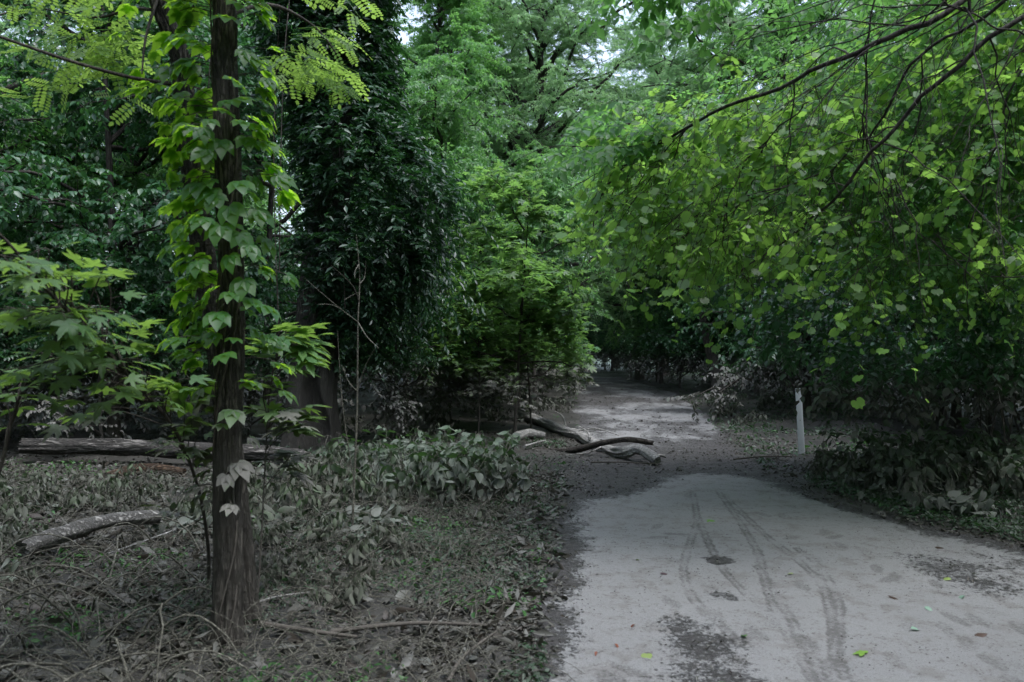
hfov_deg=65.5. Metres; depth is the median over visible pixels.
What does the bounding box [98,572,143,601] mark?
bent stalk
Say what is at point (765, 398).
wilted plant
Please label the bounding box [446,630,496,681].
stick
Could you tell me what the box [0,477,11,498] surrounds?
wilted plant
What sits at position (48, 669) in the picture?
bent stalk
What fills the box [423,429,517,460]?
drooping plant
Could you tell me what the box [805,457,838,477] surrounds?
wilted plant
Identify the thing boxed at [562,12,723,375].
box elder tree
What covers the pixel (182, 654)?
bent stalk
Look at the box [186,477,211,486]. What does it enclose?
wilted plant
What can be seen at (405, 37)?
sky
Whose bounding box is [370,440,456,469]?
drooping plant
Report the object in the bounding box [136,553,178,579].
bent stalk
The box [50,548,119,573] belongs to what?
bent stalk
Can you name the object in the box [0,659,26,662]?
bent stalk
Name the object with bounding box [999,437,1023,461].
drooping plant
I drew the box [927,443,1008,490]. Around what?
wilted plant
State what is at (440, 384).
maple sapling
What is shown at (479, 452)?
drooping plant
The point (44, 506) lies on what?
wilted plant
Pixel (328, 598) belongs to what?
wilted plant
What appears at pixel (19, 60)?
understory tree
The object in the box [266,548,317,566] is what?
wilted plant
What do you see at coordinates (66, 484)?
wilted plant
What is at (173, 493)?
wilted plant
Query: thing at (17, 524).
wilted plant
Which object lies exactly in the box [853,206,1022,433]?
shrub
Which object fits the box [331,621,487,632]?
stick
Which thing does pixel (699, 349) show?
understory tree
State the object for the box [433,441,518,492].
drooping plant
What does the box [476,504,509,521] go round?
wilted plant
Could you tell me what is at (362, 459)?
drooping plant
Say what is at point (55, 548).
bent stalk
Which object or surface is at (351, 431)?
wilted plant
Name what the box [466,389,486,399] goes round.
wilted plant
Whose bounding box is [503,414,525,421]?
wilted plant
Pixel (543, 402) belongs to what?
wilted plant
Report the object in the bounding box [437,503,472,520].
wilted plant
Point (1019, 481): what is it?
wilted plant
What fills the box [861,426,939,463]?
drooping plant
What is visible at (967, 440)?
wilted plant
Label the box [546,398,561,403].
wilted plant
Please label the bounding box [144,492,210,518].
wilted plant
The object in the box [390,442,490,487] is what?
drooping plant
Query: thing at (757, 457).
stick
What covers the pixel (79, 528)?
fallen log
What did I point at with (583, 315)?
shrub
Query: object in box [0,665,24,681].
bent stalk
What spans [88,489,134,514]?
wilted plant
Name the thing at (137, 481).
wilted plant
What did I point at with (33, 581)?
bent stalk
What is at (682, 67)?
box elder tree
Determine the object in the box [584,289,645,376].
shrub
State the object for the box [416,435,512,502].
drooping plant
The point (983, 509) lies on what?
wilted plant
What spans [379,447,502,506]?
drooping plant
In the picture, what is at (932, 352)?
shrub
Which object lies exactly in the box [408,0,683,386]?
box elder tree
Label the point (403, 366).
shrub
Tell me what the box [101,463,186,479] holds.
fallen log
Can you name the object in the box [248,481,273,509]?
wilted plant
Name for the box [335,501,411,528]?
wilted plant
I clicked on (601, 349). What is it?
understory tree
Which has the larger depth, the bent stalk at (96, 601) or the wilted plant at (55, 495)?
the wilted plant at (55, 495)
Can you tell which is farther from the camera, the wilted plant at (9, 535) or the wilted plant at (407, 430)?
the wilted plant at (407, 430)
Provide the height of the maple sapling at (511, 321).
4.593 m
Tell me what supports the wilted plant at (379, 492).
on the ground at (688, 384)
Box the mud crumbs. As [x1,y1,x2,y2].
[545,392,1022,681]
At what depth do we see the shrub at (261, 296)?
12.12 m
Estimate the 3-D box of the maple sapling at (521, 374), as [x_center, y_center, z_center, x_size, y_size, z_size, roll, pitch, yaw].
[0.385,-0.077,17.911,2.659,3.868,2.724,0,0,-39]
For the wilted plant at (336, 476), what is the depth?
7.38 m
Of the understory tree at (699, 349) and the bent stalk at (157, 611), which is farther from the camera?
the understory tree at (699, 349)
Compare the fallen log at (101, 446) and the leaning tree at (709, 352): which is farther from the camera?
the leaning tree at (709, 352)
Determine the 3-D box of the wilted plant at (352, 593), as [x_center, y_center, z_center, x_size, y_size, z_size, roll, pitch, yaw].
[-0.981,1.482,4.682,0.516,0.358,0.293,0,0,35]
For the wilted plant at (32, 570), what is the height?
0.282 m
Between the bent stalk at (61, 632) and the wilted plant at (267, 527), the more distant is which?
the wilted plant at (267, 527)
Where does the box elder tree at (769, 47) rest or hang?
on the ground at (688, 384)
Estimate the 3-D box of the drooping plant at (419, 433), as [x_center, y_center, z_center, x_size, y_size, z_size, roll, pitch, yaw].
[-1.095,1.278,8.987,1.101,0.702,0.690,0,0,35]
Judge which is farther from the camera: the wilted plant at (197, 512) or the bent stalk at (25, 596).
the wilted plant at (197, 512)
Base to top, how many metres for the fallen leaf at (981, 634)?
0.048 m
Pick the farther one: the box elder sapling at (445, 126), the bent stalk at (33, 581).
the box elder sapling at (445, 126)
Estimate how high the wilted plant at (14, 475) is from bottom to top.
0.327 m
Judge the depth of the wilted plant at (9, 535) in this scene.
5.54 m
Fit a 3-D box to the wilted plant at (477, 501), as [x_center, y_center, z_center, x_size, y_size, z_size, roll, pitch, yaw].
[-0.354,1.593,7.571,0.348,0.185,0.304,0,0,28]
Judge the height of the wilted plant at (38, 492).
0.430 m
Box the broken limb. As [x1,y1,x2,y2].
[517,408,664,465]
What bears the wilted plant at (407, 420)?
on the ground at (688, 384)
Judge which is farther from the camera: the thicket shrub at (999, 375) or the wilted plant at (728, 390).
the wilted plant at (728, 390)
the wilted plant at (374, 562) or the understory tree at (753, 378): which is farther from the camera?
the understory tree at (753, 378)
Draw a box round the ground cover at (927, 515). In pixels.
[1,387,1023,681]
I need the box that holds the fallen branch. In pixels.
[534,437,653,452]
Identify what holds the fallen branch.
on the broken limb
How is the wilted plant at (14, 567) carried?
on the ground at (688, 384)
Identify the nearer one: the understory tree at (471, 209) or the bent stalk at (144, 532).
the bent stalk at (144, 532)
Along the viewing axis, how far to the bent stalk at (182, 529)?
5.84 m
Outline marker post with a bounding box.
[795,388,804,453]
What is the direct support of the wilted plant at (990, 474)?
on the ground at (688, 384)
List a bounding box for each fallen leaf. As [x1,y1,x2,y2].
[641,653,651,658]
[853,650,867,655]
[974,633,987,636]
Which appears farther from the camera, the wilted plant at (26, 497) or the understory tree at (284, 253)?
the understory tree at (284, 253)
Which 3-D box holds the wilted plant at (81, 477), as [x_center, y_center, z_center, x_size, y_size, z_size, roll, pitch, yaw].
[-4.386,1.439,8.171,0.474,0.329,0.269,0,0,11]
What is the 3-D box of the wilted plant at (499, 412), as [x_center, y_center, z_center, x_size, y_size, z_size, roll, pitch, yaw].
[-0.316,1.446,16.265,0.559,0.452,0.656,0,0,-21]
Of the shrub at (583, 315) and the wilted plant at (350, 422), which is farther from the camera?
the shrub at (583, 315)
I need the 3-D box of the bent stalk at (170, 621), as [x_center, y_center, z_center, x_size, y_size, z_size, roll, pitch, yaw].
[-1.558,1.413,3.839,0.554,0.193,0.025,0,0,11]
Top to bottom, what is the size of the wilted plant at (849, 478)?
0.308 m
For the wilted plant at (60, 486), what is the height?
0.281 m
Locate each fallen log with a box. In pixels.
[15,510,162,558]
[17,438,311,466]
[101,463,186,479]
[511,428,545,439]
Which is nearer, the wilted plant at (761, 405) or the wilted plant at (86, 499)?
the wilted plant at (86, 499)
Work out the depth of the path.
5.38 m
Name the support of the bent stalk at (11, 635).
on the ground at (688, 384)
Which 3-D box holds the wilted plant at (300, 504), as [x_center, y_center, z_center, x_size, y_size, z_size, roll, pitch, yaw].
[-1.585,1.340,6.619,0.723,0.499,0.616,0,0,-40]
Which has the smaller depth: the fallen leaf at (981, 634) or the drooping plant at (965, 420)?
the fallen leaf at (981, 634)
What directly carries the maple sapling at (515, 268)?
on the ground at (688, 384)
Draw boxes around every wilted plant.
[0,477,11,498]
[0,481,32,502]
[0,481,50,497]
[0,489,27,524]
[0,489,30,508]
[0,499,30,521]
[0,516,28,541]
[0,519,37,533]
[0,519,48,557]
[0,526,20,548]
[0,554,26,587]
[2,558,42,583]
[3,519,36,534]
[5,471,16,482]
[9,472,50,484]
[13,494,58,522]
[14,490,44,504]
[16,482,74,508]
[21,469,98,505]
[27,474,67,487]
[30,482,78,495]
[42,481,91,516]
[52,480,77,487]
[53,490,102,508]
[66,466,95,486]
[86,460,144,497]
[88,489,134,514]
[97,473,160,507]
[128,468,171,486]
[130,482,183,501]
[133,476,173,493]
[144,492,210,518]
[144,514,212,540]
[153,475,189,485]
[156,497,208,520]
[162,508,192,529]
[170,495,211,519]
[180,491,212,511]
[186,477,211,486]
[203,470,267,494]
[247,470,303,500]
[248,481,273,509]
[249,462,266,482]
[249,483,330,525]
[250,510,298,529]
[251,474,285,486]
[251,513,295,548]
[252,521,288,534]
[255,506,348,556]
[255,546,309,585]
[256,461,306,475]
[256,556,279,585]
[260,548,322,589]
[264,515,311,529]
[265,480,291,492]
[266,459,299,481]
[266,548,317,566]
[273,478,316,493]
[274,435,349,484]
[276,458,375,519]
[291,518,320,537]
[296,470,369,520]
[297,467,361,492]
[303,480,333,502]
[306,570,362,604]
[308,449,353,474]
[308,452,338,468]
[310,457,383,502]
[316,501,391,527]
[321,561,375,611]
[329,528,376,550]
[332,523,379,540]
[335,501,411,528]
[337,531,378,569]
[340,412,364,422]
[340,423,358,441]
[343,419,354,431]
[347,549,400,580]
[348,446,408,479]
[358,425,375,430]
[362,484,409,512]
[366,473,406,500]
[372,521,419,556]
[375,526,403,551]
[387,496,419,521]
[390,413,420,426]
[395,412,439,439]
[397,537,424,567]
[418,400,451,423]
[424,417,459,427]
[430,422,465,435]
[433,502,473,513]
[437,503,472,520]
[460,499,493,508]
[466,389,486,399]
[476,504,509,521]
[484,402,513,418]
[484,404,507,421]
[502,389,523,404]
[503,383,530,398]
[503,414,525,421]
[521,399,545,414]
[533,396,549,410]
[537,402,553,409]
[538,394,554,401]
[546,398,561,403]
[551,398,572,412]
[703,391,727,406]
[712,397,740,415]
[719,387,746,400]
[724,394,745,403]
[733,410,766,425]
[746,411,768,417]
[756,396,775,410]
[762,393,772,404]
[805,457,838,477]
[813,447,832,459]
[813,453,837,464]
[814,450,841,461]
[822,449,851,471]
[832,472,872,485]
[841,452,894,472]
[847,471,899,489]
[850,481,900,501]
[866,441,928,461]
[897,452,961,506]
[899,486,994,514]
[901,459,940,485]
[922,455,931,466]
[922,475,982,494]
[922,491,1013,522]
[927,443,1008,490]
[936,444,1003,486]
[959,428,1021,465]
[985,461,1023,481]
[992,455,1023,505]
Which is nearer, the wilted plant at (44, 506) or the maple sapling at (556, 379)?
the wilted plant at (44, 506)
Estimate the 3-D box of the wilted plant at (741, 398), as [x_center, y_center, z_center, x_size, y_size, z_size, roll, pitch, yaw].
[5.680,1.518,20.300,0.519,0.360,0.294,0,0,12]
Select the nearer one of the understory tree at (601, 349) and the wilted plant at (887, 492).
the wilted plant at (887, 492)
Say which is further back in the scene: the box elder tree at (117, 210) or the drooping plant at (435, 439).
the box elder tree at (117, 210)
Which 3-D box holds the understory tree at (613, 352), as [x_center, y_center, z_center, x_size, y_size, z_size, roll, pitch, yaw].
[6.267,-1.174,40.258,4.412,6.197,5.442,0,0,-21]
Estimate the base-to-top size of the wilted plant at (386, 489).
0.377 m
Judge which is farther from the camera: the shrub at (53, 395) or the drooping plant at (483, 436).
the shrub at (53, 395)
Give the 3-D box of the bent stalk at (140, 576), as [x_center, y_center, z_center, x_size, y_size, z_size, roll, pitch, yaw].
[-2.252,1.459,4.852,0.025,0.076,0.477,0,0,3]
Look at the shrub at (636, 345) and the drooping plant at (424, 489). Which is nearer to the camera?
the drooping plant at (424, 489)
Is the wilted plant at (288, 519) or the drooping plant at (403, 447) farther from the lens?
the drooping plant at (403, 447)
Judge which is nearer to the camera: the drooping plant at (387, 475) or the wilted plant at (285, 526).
the wilted plant at (285, 526)
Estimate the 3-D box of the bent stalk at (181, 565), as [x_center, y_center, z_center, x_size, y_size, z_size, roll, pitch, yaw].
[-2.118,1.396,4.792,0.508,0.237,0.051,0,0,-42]
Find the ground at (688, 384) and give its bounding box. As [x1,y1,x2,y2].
[0,358,1023,681]
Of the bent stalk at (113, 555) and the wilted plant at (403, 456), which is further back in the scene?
the wilted plant at (403, 456)
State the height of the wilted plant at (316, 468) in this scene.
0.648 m
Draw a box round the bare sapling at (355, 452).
[307,235,378,525]
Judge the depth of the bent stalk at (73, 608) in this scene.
4.08 m
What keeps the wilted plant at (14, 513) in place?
on the ground at (688, 384)
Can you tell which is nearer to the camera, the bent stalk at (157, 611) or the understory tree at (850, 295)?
the bent stalk at (157, 611)
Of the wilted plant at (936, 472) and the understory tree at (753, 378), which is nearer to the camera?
the wilted plant at (936, 472)
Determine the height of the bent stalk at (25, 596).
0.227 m
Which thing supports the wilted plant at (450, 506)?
on the ground at (688, 384)
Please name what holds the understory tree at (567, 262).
on the ground at (688, 384)
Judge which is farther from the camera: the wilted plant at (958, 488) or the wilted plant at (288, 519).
the wilted plant at (958, 488)
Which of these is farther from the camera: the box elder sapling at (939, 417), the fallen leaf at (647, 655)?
the box elder sapling at (939, 417)
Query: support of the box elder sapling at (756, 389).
on the ground at (688, 384)
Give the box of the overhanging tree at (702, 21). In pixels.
[481,0,1023,382]
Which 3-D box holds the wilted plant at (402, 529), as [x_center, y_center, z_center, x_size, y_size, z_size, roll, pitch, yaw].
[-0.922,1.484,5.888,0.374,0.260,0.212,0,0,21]
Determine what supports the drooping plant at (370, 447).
on the ground at (688, 384)
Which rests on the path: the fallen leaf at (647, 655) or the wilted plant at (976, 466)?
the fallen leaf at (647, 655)
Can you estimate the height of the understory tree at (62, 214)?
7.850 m
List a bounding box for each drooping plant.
[319,446,451,505]
[330,433,422,466]
[339,437,441,475]
[361,423,457,458]
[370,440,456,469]
[371,440,454,496]
[371,441,476,497]
[377,433,415,459]
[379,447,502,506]
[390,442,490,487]
[396,429,484,470]
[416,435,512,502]
[418,436,505,499]
[422,432,433,445]
[422,434,520,490]
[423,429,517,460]
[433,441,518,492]
[446,435,536,504]
[451,431,494,453]
[465,454,520,482]
[467,430,520,453]
[813,444,903,490]
[819,428,896,468]
[852,425,921,477]
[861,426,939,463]
[876,444,940,488]
[882,429,972,479]
[900,429,961,464]
[925,423,1023,471]
[932,445,1023,495]
[957,417,1023,465]
[968,439,1023,495]
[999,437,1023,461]
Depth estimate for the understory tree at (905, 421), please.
13.92 m
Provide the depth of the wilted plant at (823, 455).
10.27 m
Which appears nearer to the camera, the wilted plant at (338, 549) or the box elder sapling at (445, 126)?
the wilted plant at (338, 549)
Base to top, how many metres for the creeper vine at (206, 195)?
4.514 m
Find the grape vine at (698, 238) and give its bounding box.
[550,0,1023,418]
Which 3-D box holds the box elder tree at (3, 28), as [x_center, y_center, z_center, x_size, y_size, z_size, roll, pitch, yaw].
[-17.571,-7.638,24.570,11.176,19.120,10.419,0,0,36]
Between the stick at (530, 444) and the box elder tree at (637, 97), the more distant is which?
the box elder tree at (637, 97)
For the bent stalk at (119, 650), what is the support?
on the ground at (688, 384)
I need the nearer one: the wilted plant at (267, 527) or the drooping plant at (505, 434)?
the wilted plant at (267, 527)
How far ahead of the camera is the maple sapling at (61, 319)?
3.37 m
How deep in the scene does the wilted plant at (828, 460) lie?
10.25 m
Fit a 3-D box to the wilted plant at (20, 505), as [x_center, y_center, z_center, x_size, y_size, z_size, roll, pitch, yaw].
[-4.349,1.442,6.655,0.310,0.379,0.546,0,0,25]
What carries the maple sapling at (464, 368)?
on the ground at (688, 384)
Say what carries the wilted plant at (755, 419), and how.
on the ground at (688, 384)
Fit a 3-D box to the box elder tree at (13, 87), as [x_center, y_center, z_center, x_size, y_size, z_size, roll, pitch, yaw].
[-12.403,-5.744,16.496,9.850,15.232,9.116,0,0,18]
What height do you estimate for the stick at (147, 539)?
0.037 m
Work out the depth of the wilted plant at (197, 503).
6.65 m
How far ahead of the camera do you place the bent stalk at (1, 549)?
5.14 m
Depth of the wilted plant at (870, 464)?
9.27 m
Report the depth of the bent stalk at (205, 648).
3.55 m
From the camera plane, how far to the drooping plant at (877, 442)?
8.94 m
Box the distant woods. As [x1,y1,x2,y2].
[2,83,702,367]
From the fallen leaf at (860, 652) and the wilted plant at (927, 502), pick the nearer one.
the fallen leaf at (860, 652)
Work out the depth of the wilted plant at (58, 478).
8.24 m
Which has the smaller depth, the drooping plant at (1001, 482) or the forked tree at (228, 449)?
the forked tree at (228, 449)
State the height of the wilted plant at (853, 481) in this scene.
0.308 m
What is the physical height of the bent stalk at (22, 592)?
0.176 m
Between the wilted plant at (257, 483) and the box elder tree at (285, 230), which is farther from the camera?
the box elder tree at (285, 230)
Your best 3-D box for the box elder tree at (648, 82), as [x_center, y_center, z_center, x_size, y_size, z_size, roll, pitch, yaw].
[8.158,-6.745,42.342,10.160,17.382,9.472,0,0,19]
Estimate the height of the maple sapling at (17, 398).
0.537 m
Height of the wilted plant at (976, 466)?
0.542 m
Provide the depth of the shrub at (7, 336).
11.56 m
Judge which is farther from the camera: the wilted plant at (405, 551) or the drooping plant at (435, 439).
the drooping plant at (435, 439)
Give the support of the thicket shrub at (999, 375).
on the ground at (688, 384)
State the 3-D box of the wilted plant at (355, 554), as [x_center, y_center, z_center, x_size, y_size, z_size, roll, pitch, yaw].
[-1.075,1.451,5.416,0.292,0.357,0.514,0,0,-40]
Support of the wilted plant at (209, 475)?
on the ground at (688, 384)
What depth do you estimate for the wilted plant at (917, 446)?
9.47 m
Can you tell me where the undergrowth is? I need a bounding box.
[5,250,1023,417]
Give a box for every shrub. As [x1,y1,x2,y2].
[0,227,89,438]
[0,232,207,438]
[0,274,82,421]
[145,259,342,441]
[316,262,481,437]
[482,303,574,392]
[558,290,600,368]
[582,293,627,369]
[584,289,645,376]
[607,290,685,381]
[615,275,724,388]
[654,291,764,387]
[727,253,851,397]
[731,233,1023,448]
[752,282,873,401]
[807,272,938,417]
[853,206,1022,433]
[922,236,1023,431]
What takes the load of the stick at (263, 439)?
on the ground at (688, 384)
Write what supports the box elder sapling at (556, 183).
on the ground at (688, 384)
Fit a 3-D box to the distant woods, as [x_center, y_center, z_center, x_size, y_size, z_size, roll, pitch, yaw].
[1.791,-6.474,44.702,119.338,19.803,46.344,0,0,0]
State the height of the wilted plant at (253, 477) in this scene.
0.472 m
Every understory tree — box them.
[0,0,286,440]
[0,0,380,437]
[0,10,111,401]
[0,34,146,402]
[70,10,424,422]
[280,131,504,400]
[451,193,587,403]
[559,252,602,348]
[575,270,633,370]
[593,265,671,369]
[632,296,802,382]
[644,211,776,382]
[663,66,901,422]
[758,169,962,410]
[796,32,1022,428]
[801,119,983,327]
[867,17,1023,428]
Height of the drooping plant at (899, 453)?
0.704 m
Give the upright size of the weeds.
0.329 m
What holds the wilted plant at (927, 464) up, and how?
on the ground at (688, 384)
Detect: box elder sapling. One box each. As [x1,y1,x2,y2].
[337,53,537,413]
[355,112,517,394]
[467,144,621,402]
[598,204,686,382]
[608,248,694,378]
[655,278,771,377]
[674,121,796,392]
[770,151,849,378]
[797,2,1023,420]
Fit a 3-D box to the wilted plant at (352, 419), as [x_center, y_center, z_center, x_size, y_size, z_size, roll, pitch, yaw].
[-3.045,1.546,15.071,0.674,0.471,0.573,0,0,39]
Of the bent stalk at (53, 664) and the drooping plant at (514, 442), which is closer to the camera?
the bent stalk at (53, 664)
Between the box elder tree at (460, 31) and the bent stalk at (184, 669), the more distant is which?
the box elder tree at (460, 31)
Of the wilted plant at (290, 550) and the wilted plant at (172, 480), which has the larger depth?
the wilted plant at (172, 480)
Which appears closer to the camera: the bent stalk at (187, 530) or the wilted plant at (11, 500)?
the bent stalk at (187, 530)
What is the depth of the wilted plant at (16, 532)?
6.05 m
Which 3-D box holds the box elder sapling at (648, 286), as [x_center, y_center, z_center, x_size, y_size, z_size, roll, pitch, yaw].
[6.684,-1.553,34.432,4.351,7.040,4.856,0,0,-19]
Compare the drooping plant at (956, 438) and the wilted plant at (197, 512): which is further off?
the drooping plant at (956, 438)
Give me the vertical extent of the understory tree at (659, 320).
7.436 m
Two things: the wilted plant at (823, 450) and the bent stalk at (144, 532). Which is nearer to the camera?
the bent stalk at (144, 532)
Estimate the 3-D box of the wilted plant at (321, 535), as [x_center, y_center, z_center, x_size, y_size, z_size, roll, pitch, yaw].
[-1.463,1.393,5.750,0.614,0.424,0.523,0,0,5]
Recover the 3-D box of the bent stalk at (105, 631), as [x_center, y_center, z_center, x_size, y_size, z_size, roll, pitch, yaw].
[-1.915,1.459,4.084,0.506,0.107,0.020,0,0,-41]
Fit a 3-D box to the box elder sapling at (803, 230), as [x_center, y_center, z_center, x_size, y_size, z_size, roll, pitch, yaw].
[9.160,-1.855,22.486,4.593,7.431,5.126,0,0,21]
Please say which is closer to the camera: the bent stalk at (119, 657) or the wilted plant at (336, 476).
the bent stalk at (119, 657)
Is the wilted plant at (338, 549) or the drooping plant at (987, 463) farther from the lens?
the drooping plant at (987, 463)
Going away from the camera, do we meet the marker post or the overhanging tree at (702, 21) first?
the overhanging tree at (702, 21)
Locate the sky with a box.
[0,0,1016,355]
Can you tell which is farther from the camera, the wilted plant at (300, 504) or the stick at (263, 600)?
the wilted plant at (300, 504)
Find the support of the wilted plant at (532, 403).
on the ground at (688, 384)
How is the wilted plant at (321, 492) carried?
on the ground at (688, 384)
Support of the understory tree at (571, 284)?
on the ground at (688, 384)
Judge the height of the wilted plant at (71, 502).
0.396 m
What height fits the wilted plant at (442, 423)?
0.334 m
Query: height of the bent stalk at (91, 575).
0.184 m
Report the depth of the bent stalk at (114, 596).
4.48 m
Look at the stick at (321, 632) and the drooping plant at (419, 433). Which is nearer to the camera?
the stick at (321, 632)
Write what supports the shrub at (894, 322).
on the ground at (688, 384)
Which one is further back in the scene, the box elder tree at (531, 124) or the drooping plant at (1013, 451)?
the box elder tree at (531, 124)
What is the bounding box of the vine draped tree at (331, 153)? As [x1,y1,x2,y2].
[207,0,502,450]
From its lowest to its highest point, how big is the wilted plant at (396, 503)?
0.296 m
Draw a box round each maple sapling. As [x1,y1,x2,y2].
[0,233,239,584]
[0,367,81,473]
[243,322,334,591]
[380,252,498,424]
[410,211,579,413]
[416,158,624,432]
[430,267,554,433]
[474,262,587,428]
[480,254,583,407]
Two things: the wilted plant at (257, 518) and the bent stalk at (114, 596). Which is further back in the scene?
the wilted plant at (257, 518)
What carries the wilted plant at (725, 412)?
on the ground at (688, 384)
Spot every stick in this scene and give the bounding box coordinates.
[108,517,202,553]
[256,437,280,441]
[259,591,309,602]
[259,621,356,637]
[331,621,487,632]
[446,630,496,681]
[524,440,545,447]
[591,461,659,463]
[733,456,791,459]
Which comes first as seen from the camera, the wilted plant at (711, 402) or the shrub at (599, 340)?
the wilted plant at (711, 402)
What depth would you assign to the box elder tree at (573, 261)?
48.53 m
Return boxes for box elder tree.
[0,0,95,197]
[0,0,371,410]
[0,20,132,216]
[41,0,300,323]
[93,3,295,299]
[211,100,402,392]
[267,0,571,389]
[281,34,400,374]
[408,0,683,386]
[457,0,637,300]
[480,56,591,367]
[556,80,683,379]
[558,245,624,337]
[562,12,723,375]
[594,61,717,371]
[620,0,788,381]
[625,0,876,387]
[817,1,890,65]
[838,0,1018,398]
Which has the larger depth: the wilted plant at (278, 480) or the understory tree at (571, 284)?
the understory tree at (571, 284)
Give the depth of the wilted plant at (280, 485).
7.37 m
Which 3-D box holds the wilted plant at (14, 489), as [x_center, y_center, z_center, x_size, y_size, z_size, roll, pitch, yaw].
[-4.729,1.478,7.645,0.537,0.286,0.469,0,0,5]
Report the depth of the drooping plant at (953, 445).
8.67 m
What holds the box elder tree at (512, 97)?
on the ground at (688, 384)
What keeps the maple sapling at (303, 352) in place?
on the ground at (688, 384)
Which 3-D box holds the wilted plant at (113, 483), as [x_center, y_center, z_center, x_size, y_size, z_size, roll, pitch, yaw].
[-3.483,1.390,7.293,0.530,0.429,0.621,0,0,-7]
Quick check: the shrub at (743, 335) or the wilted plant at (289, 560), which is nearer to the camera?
the wilted plant at (289, 560)
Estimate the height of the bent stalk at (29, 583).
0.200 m
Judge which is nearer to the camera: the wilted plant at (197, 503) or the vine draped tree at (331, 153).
the wilted plant at (197, 503)
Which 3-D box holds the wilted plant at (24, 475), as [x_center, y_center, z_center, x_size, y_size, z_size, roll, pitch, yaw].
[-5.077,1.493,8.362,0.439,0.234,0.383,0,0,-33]
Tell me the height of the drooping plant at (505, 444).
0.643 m
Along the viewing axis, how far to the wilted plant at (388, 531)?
5.75 m
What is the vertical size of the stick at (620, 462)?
0.039 m
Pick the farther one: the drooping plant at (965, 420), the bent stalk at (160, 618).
the drooping plant at (965, 420)
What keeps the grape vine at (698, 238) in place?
attached to the overhanging tree at (702, 21)
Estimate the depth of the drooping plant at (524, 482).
7.76 m
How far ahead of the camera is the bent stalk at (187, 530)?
5.62 m
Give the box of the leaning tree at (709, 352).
[591,107,758,393]
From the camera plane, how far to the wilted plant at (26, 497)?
7.14 m
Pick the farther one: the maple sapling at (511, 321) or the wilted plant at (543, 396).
the wilted plant at (543, 396)
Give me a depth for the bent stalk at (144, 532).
5.60 m
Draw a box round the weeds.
[2,381,1021,681]
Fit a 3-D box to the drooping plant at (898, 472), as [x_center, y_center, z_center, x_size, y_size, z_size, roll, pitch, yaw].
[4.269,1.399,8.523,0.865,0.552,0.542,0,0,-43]
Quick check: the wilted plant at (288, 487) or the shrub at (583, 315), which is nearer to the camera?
the wilted plant at (288, 487)
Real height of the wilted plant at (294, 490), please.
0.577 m
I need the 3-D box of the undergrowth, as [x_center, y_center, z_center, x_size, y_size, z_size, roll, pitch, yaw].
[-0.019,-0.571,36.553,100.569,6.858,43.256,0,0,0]
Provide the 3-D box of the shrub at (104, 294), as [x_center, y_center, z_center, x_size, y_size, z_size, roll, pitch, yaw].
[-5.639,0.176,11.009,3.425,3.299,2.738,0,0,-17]
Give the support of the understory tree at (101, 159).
on the ground at (688, 384)
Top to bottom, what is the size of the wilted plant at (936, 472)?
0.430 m
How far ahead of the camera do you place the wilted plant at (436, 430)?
13.03 m
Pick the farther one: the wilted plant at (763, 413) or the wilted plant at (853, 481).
the wilted plant at (763, 413)
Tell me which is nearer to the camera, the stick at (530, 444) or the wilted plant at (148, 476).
the wilted plant at (148, 476)
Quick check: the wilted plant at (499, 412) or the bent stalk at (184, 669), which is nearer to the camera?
the bent stalk at (184, 669)
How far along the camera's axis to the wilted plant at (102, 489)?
7.71 m
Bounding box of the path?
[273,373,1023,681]
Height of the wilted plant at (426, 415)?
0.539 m
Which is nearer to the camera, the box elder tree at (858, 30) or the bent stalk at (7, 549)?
the bent stalk at (7, 549)
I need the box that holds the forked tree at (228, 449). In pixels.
[0,0,382,649]
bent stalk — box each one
[0,533,94,565]
[0,539,2,561]
[0,564,110,586]
[0,574,45,596]
[0,583,112,612]
[0,587,56,616]
[0,592,75,628]
[0,594,13,633]
[0,624,92,658]
[0,633,26,649]
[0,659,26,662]
[0,662,74,674]
[0,663,70,681]
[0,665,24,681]
[11,545,98,563]
[26,574,51,614]
[37,589,84,638]
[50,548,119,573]
[62,651,169,681]
[84,613,182,647]
[85,554,145,570]
[86,522,152,555]
[89,589,136,612]
[89,604,195,657]
[91,596,99,641]
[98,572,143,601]
[106,533,125,590]
[106,636,130,681]
[119,553,197,593]
[122,516,200,551]
[125,571,157,591]
[134,586,251,640]
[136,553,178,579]
[138,614,240,656]
[140,650,261,681]
[156,603,163,681]
[163,668,206,681]
[168,524,204,547]
[195,647,217,681]
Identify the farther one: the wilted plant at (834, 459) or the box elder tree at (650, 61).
the box elder tree at (650, 61)
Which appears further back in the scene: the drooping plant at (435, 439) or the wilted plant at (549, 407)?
the wilted plant at (549, 407)
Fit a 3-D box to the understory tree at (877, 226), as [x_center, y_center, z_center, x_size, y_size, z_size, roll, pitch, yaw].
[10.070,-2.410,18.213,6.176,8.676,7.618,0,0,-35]
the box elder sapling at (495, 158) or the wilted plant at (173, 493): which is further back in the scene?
the box elder sapling at (495, 158)
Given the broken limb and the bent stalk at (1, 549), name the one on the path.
the broken limb
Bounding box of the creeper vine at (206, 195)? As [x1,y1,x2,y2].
[106,0,300,650]
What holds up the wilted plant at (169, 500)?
on the ground at (688, 384)
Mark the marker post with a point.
(800, 428)
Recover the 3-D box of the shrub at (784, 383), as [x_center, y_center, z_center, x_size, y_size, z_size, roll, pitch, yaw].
[7.309,0.156,18.928,2.738,3.299,3.425,0,0,-36]
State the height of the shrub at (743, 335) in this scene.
4.536 m
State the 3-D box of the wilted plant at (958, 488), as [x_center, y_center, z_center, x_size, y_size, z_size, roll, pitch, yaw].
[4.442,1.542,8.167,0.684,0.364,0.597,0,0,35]

